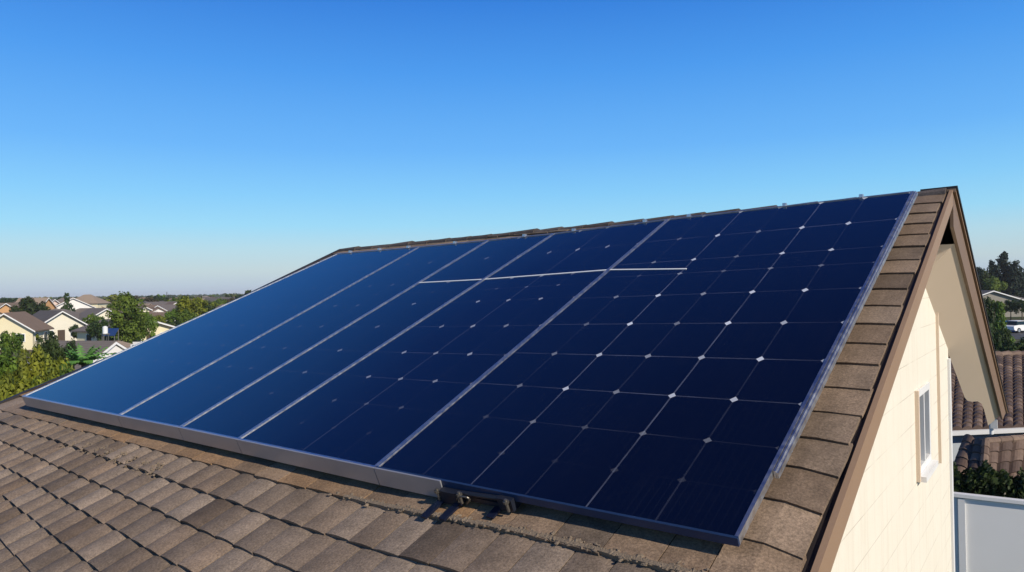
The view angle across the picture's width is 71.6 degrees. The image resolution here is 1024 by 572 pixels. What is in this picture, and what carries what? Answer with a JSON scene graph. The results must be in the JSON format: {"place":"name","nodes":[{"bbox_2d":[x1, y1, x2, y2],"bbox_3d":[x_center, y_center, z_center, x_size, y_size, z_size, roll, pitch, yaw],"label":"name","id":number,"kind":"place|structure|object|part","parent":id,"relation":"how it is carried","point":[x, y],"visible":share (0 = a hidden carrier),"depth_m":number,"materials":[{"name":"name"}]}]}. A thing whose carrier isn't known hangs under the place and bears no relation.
{"place":"outdoors","nodes":[
{"label":"outdoors","id":0,"kind":"place"},
{"bbox_2d":[26,340,126,369],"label":"town house","id":1,"kind":"structure","parent":0,"point":[114,346],"depth_m":52.02,"materials":[{"name":"grey"}]},
{"bbox_2d":[75,308,108,312],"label":"town house","id":2,"kind":"structure","parent":0,"point":[79,310],"depth_m":177.91,"materials":[{"name":"grey"}]},
{"bbox_2d":[205,297,234,301],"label":"town house","id":3,"kind":"structure","parent":0,"point":[211,299],"depth_m":266.20,"materials":[{"name":"grey"}]},
{"bbox_2d":[0,317,1023,361],"bbox_3d":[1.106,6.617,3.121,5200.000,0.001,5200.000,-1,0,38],"label":"ground","id":4,"kind":"structure","parent":0,"point":[1013,318],"depth_m":114.77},
{"bbox_2d":[0,299,13,302],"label":"tree","id":5,"kind":"object","parent":4,"relation":"on","point":[9,301],"visible":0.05,"depth_m":189.27,"materials":[{"name":"green plant"}]},
{"bbox_2d":[0,348,19,376],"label":"tree","id":6,"kind":"object","parent":4,"relation":"on","point":[6,363],"visible":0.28,"depth_m":29.83,"materials":[{"name":"green plant"}]},
{"bbox_2d":[0,302,19,312],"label":"town house","id":7,"kind":"structure","parent":4,"relation":"on","point":[5,307],"depth_m":150.38,"materials":[{"name":"brown"}]},
{"bbox_2d":[0,330,23,355],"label":"tree","id":8,"kind":"object","parent":4,"relation":"on","point":[12,343],"visible":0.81,"depth_m":61.62,"materials":[{"name":"green plant"}]},
{"bbox_2d":[0,370,34,400],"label":"tree","id":9,"kind":"object","parent":4,"relation":"on","point":[8,389],"visible":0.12,"depth_m":22.60,"materials":[{"name":"green plant"}]},
{"bbox_2d":[5,343,46,386],"bbox_3d":[-19.011,4.694,27.984,1.468,4.878,1.728,-1,0,5],"label":"tree","id":10,"kind":"object","parent":4,"relation":"on","point":[34,367],"visible":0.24,"depth_m":27.96,"materials":[{"name":"green plant"}]},
{"bbox_2d":[0,311,53,350],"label":"town house","id":11,"kind":"structure","parent":4,"relation":"on","point":[27,326],"depth_m":91.14,"materials":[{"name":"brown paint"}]},
{"bbox_2d":[9,296,50,314],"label":"tree","id":12,"kind":"object","parent":4,"relation":"on","point":[28,304],"visible":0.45,"depth_m":126.90,"materials":[{"name":"green plant"}]},
{"bbox_2d":[24,376,49,390],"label":"tree","id":13,"kind":"object","parent":4,"relation":"on","point":[38,380],"visible":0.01,"depth_m":22.00,"materials":[{"name":"green plant"}]},
{"bbox_2d":[16,297,57,309],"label":"town house","id":14,"kind":"structure","parent":4,"relation":"on","point":[50,304],"depth_m":171.78,"materials":[{"name":"beige"}]},
{"bbox_2d":[35,331,67,362],"bbox_3d":[-27.263,4.994,41.985,1.962,4.706,1.872,-1,0,37],"label":"tree","id":15,"kind":"object","parent":4,"relation":"on","point":[53,348],"visible":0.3,"depth_m":41.90,"materials":[{"name":"green plant"}]},
{"bbox_2d":[51,299,59,304],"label":"town house","id":16,"kind":"structure","parent":4,"relation":"on","point":[55,301],"depth_m":176.37,"materials":[{"name":"grey"}]},
{"bbox_2d":[41,351,74,380],"bbox_3d":[-19.952,4.987,30.924,1.782,4.347,1.646,-1,0,-20],"label":"tree","id":17,"kind":"object","parent":4,"relation":"on","point":[52,371],"visible":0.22,"depth_m":30.74,"materials":[{"name":"green plant"}]},
{"bbox_2d":[32,310,87,340],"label":"town house","id":18,"kind":"structure","parent":4,"relation":"on","point":[60,322],"depth_m":100.50,"materials":[{"name":"beige paint"}]},
{"bbox_2d":[58,330,64,339],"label":"door","id":19,"kind":"structure","parent":18,"relation":"in","point":[61,333],"depth_m":100.20,"materials":[{"name":"brown wood"}]},
{"bbox_2d":[59,364,71,375],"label":"tree","id":20,"kind":"object","parent":4,"relation":"on","point":[63,371],"visible":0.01,"depth_m":25.84,"materials":[{"name":"green plant"}]},
{"bbox_2d":[52,309,79,317],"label":"town house","id":21,"kind":"structure","parent":4,"relation":"on","point":[74,314],"depth_m":124.22,"materials":[{"name":"grey"}]},
{"bbox_2d":[60,293,75,311],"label":"tree","id":22,"kind":"object","parent":4,"relation":"on","point":[67,301],"visible":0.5,"depth_m":170.55,"materials":[{"name":"green plant"}]},
{"bbox_2d":[64,338,77,368],"bbox_3d":[-28.551,5.367,45.988,0.902,4.038,1.162,-1,0,-43],"label":"tree","id":23,"kind":"object","parent":4,"relation":"on","point":[73,345],"visible":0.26,"depth_m":45.80,"materials":[{"name":"green plant"}]},
{"bbox_2d":[68,324,82,337],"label":"tree","id":24,"kind":"object","parent":4,"relation":"on","point":[73,334],"visible":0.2,"depth_m":91.14,"materials":[{"name":"green plant"}]},
{"bbox_2d":[56,297,95,309],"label":"town house","id":25,"kind":"structure","parent":4,"relation":"on","point":[76,303],"depth_m":179.02,"materials":[{"name":"beige paint"}]},
{"bbox_2d":[65,343,115,366],"bbox_3d":[-26.046,5.367,42.966,3.403,3.851,3.671,-1,0,15],"label":"palm","id":26,"kind":"object","parent":4,"relation":"on","point":[85,359],"visible":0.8,"depth_m":42.89,"materials":[{"name":"green plant"}]},
{"bbox_2d":[83,313,102,323],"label":"tree","id":27,"kind":"object","parent":4,"relation":"on","point":[87,320],"visible":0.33,"depth_m":107.73,"materials":[{"name":"green plant"}]},
{"bbox_2d":[76,294,110,307],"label":"town house","id":28,"kind":"structure","parent":4,"relation":"on","point":[95,301],"depth_m":203.06,"materials":[{"name":"beige"}]},
{"bbox_2d":[78,308,112,320],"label":"town house","id":29,"kind":"structure","parent":4,"relation":"on","point":[99,312],"depth_m":122.44,"materials":[{"name":"grey"}]},
{"bbox_2d":[85,319,108,340],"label":"tree","id":30,"kind":"object","parent":4,"relation":"on","point":[94,328],"visible":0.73,"depth_m":83.50,"materials":[{"name":"green plant"}]},
{"bbox_2d":[101,326,109,340],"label":"water tank","id":31,"kind":"object","parent":4,"relation":"on","point":[105,330],"visible":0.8,"depth_m":65.88,"materials":[{"name":"white paint"}]},
{"bbox_2d":[99,326,122,340],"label":"tree","id":32,"kind":"object","parent":4,"relation":"on","point":[110,338],"visible":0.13,"depth_m":79.51,"materials":[{"name":"green plant"}]},
{"bbox_2d":[104,328,118,340],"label":"tarp shelter","id":33,"kind":"object","parent":4,"relation":"on","point":[112,331],"visible":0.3,"depth_m":69.04,"materials":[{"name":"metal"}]},
{"bbox_2d":[106,294,120,305],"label":"tree","id":34,"kind":"object","parent":4,"relation":"on","point":[111,298],"visible":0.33,"depth_m":273.82,"materials":[{"name":"green plant"}]},
{"bbox_2d":[71,319,175,341],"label":"town house","id":35,"kind":"structure","parent":4,"relation":"on","point":[82,333],"depth_m":87.06,"materials":[{"name":"grey paint"}]},
{"bbox_2d":[105,291,150,343],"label":"tree","id":36,"kind":"object","parent":4,"relation":"on","point":[130,321],"visible":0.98,"depth_m":74.47,"materials":[{"name":"green plant"}]},
{"bbox_2d":[117,341,139,347],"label":"town house","id":37,"kind":"structure","parent":4,"relation":"on","point":[126,344],"depth_m":67.86,"materials":[{"name":"beige"}]},
{"bbox_2d":[31,293,244,298],"bbox_3d":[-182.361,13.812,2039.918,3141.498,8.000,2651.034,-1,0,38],"label":"wood","id":38,"kind":"object","parent":4,"relation":"on","point":[217,295],"visible":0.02,"depth_m":914.78,"materials":[{"name":"green plant"}]},
{"bbox_2d":[136,306,156,311],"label":"town house","id":39,"kind":"structure","parent":4,"relation":"on","point":[147,308],"depth_m":142.52,"materials":[{"name":"white"}]},
{"bbox_2d":[139,310,158,341],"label":"tree","id":40,"kind":"object","parent":4,"relation":"on","point":[153,321],"visible":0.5,"depth_m":80.03,"materials":[{"name":"green plant"}]},
{"bbox_2d":[148,307,165,311],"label":"town house","id":41,"kind":"structure","parent":4,"relation":"on","point":[157,309],"depth_m":143.66,"materials":[{"name":"white paint"}]},
{"bbox_2d":[142,312,174,321],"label":"town house","id":42,"kind":"structure","parent":4,"relation":"on","point":[157,313],"depth_m":127.86,"materials":[{"name":"brown"}]},
{"bbox_2d":[152,315,166,322],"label":"tree","id":43,"kind":"object","parent":4,"relation":"on","point":[161,319],"visible":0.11,"depth_m":104.80,"materials":[{"name":"green plant"}]},
{"bbox_2d":[146,301,175,304],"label":"town house","id":44,"kind":"structure","parent":4,"relation":"on","point":[157,303],"depth_m":222.62,"materials":[{"name":"grey"}]},
{"bbox_2d":[155,296,167,300],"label":"tree","id":45,"kind":"object","parent":4,"relation":"on","point":[161,298],"visible":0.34,"depth_m":258.68,"materials":[{"name":"green plant"}]},
{"bbox_2d":[155,304,176,310],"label":"town house","id":46,"kind":"structure","parent":4,"relation":"on","point":[167,307],"depth_m":151.56,"materials":[{"name":"grey"}]},
{"bbox_2d":[163,308,176,323],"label":"tree","id":47,"kind":"object","parent":4,"relation":"on","point":[170,317],"visible":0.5,"depth_m":124.36,"materials":[{"name":"green plant"}]},
{"bbox_2d":[165,321,180,325],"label":"tree","id":48,"kind":"object","parent":4,"relation":"on","point":[171,323],"visible":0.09,"depth_m":94.79,"materials":[{"name":"green plant"}]},
{"bbox_2d":[174,309,196,323],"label":"tree","id":49,"kind":"object","parent":4,"relation":"on","point":[184,316],"visible":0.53,"depth_m":99.32,"materials":[{"name":"green plant"}]},
{"bbox_2d":[175,295,208,316],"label":"tree","id":50,"kind":"object","parent":4,"relation":"on","point":[196,305],"visible":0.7,"depth_m":117.01,"materials":[{"name":"green plant"}]},
{"bbox_2d":[201,304,214,313],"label":"tree","id":51,"kind":"object","parent":4,"relation":"on","point":[210,307],"visible":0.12,"depth_m":124.56,"materials":[{"name":"green plant"}]},
{"bbox_2d":[210,302,220,307],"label":"tree","id":52,"kind":"object","parent":4,"relation":"on","point":[215,304],"visible":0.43,"depth_m":183.81,"materials":[{"name":"green plant"}]},
{"bbox_2d":[212,297,226,302],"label":"tree","id":53,"kind":"object","parent":4,"relation":"on","point":[223,300],"visible":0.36,"depth_m":215.11,"materials":[{"name":"green plant"}]},
{"bbox_2d":[0,185,1008,571],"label":"house","id":54,"kind":"structure","parent":4,"relation":"on","point":[864,483],"depth_m":5.04,"materials":[{"name":"tile"}]},
{"bbox_2d":[22,246,418,426],"bbox_3d":[-3.456,0.403,9.243,2.445,1.924,4.301,-1,0,38],"label":"solar panel","id":55,"kind":"object","parent":54,"relation":"attached to","point":[108,390],"visible":0.88,"depth_m":8.57,"materials":[{"name":"glass"}]},
{"bbox_2d":[117,240,486,439],"bbox_3d":[-2.083,0.363,8.214,1.314,1.937,4.338,-1,0,38],"label":"solar panel","id":56,"kind":"object","parent":54,"relation":"attached to","point":[168,411],"visible":0.83,"depth_m":7.61,"materials":[{"name":"glass"}]},
{"bbox_2d":[178,233,553,452],"bbox_3d":[-1.189,0.326,7.574,1.014,1.963,4.402,-1,0,38],"label":"solar panel","id":57,"kind":"object","parent":54,"relation":"attached to","point":[226,423],"visible":0.85,"depth_m":6.95,"materials":[{"name":"glass"}]},
{"bbox_2d":[236,219,667,484],"bbox_3d":[-0.132,0.263,6.883,1.594,2.045,4.605,-1,0,38],"label":"solar panel","id":58,"kind":"object","parent":54,"relation":"attached to","point":[362,418],"visible":0.88,"depth_m":6.05,"materials":[{"name":"glass"}]},
{"bbox_2d":[421,486,521,521],"bbox_3d":[-0.235,1.248,4.056,0.576,0.197,0.242,-1,0,38],"label":"mounting bracket","id":59,"kind":"object","parent":54,"relation":"attached to","point":[456,499],"visible":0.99,"depth_m":4.08,"materials":[{"name":"black metal"}]},
{"bbox_2d":[374,191,917,546],"bbox_3d":[1.503,0.178,5.770,2.503,2.142,4.848,-1,0,38],"label":"solar panel","id":60,"kind":"object","parent":54,"relation":"attached to","point":[670,375],"visible":0.98,"depth_m":4.76,"materials":[{"name":"glass"}]},
{"bbox_2d":[914,382,937,482],"bbox_3d":[4.375,1.524,7.546,0.143,0.927,0.909,-1,0,38],"label":"window","id":61,"kind":"structure","parent":54,"relation":"in","point":[925,466],"depth_m":7.56,"materials":[{"name":"white paint"}]},
{"bbox_2d":[977,268,991,289],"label":"tree","id":62,"kind":"object","parent":4,"relation":"on","point":[983,274],"visible":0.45,"depth_m":167.07,"materials":[{"name":"green plant"}]},
{"bbox_2d":[953,459,1023,498],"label":"hedge","id":63,"kind":"object","parent":4,"relation":"on","point":[990,480],"visible":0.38,"depth_m":16.27,"materials":[{"name":"green plant"}]},
{"bbox_2d":[954,492,1023,571],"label":"vinyl fence","id":64,"kind":"object","parent":4,"relation":"on","point":[989,532],"visible":0.34,"depth_m":15.61,"materials":[{"name":"white paint"}]},
{"bbox_2d":[954,434,1023,493],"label":"tiled annex","id":65,"kind":"object","parent":4,"relation":"on","point":[999,452],"visible":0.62,"depth_m":17.75,"materials":[{"name":"tile"}]},
{"bbox_2d":[985,296,996,337],"bbox_3d":[38.877,3.452,58.055,1.908,5.368,1.470,-1,0,-6],"label":"conifer","id":66,"kind":"object","parent":4,"relation":"on","point":[990,311],"visible":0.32,"depth_m":57.82,"materials":[{"name":"green plant"}]},
{"bbox_2d":[986,260,996,274],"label":"conifer","id":67,"kind":"object","parent":4,"relation":"on","point":[991,265],"visible":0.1,"depth_m":171.72,"materials":[{"name":"green plant"}]},
{"bbox_2d":[981,276,1007,291],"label":"tree","id":68,"kind":"object","parent":4,"relation":"on","point":[995,284],"visible":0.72,"depth_m":159.19,"materials":[{"name":"green plant"}]},
{"bbox_2d":[989,323,1001,350],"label":"tree","id":69,"kind":"object","parent":4,"relation":"on","point":[997,341],"visible":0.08,"depth_m":45.33,"materials":[{"name":"green plant"}]},
{"bbox_2d":[990,299,1005,311],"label":"tree","id":70,"kind":"object","parent":4,"relation":"on","point":[994,305],"visible":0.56,"depth_m":112.82,"materials":[{"name":"green plant"}]},
{"bbox_2d":[981,290,1023,316],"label":"town house","id":71,"kind":"structure","parent":4,"relation":"on","point":[997,295],"depth_m":124.55,"materials":[{"name":"beige paint"}]},
{"bbox_2d":[995,326,1011,350],"bbox_3d":[38.722,4.597,55.979,1.260,3.065,1.366,-1,0,32],"label":"tree","id":72,"kind":"object","parent":4,"relation":"on","point":[1004,334],"visible":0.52,"depth_m":55.88,"materials":[{"name":"green plant"}]},
{"bbox_2d":[989,251,1018,295],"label":"conifer","id":73,"kind":"object","parent":4,"relation":"on","point":[1003,265],"visible":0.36,"depth_m":167.25,"materials":[{"name":"green plant"}]},
{"bbox_2d":[994,301,1015,341],"bbox_3d":[41.389,3.646,59.944,1.818,4.902,1.918,-1,0,41],"label":"conifer","id":74,"kind":"object","parent":4,"relation":"on","point":[999,315],"visible":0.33,"depth_m":59.85,"materials":[{"name":"green plant"}]},
{"bbox_2d":[1004,299,1017,319],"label":"tree","id":75,"kind":"object","parent":4,"relation":"on","point":[1008,303],"visible":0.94,"depth_m":113.74,"materials":[{"name":"green plant"}]},
{"bbox_2d":[999,341,1023,351],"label":"tree","id":76,"kind":"object","parent":4,"relation":"on","point":[1009,346],"visible":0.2,"depth_m":43.72,"materials":[{"name":"green plant"}]},
{"bbox_2d":[1002,260,1023,297],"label":"conifer","id":77,"kind":"object","parent":4,"relation":"on","point":[1016,280],"visible":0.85,"depth_m":163.94,"materials":[{"name":"green plant"}]},
{"bbox_2d":[1010,299,1023,319],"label":"tree","id":78,"kind":"object","parent":4,"relation":"on","point":[1020,304],"visible":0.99,"depth_m":112.96,"materials":[{"name":"green plant"}]},
{"bbox_2d":[1015,337,1023,347],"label":"tree","id":79,"kind":"object","parent":4,"relation":"on","point":[1021,340],"visible":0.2,"depth_m":46.27,"materials":[{"name":"green plant"}]},
{"bbox_2d":[0,0,1023,297],"label":"sky","id":80,"kind":"structure","parent":0,"point":[148,147],"materials":[{"name":"blue"}]},
{"bbox_2d":[948,350,1023,463],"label":"neighbour house","id":81,"kind":"structure","parent":0,"point":[968,417],"depth_m":20.91,"materials":[{"name":"tile"}]},
{"bbox_2d":[1011,331,1023,338],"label":"driveway","id":82,"kind":"structure","parent":0,"point":[1016,335],"depth_m":83.22,"materials":[{"name":"concrete"}]},
{"bbox_2d":[1005,320,1023,332],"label":"parked car","id":83,"kind":"object","parent":82,"relation":"on","point":[1017,326],"visible":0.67,"depth_m":86.99,"materials":[{"name":"white paint"}]},
{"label":"window","id":84,"kind":"part","parent":83,"relation":"part of","materials":[{"name":"black glass"}]}
]}

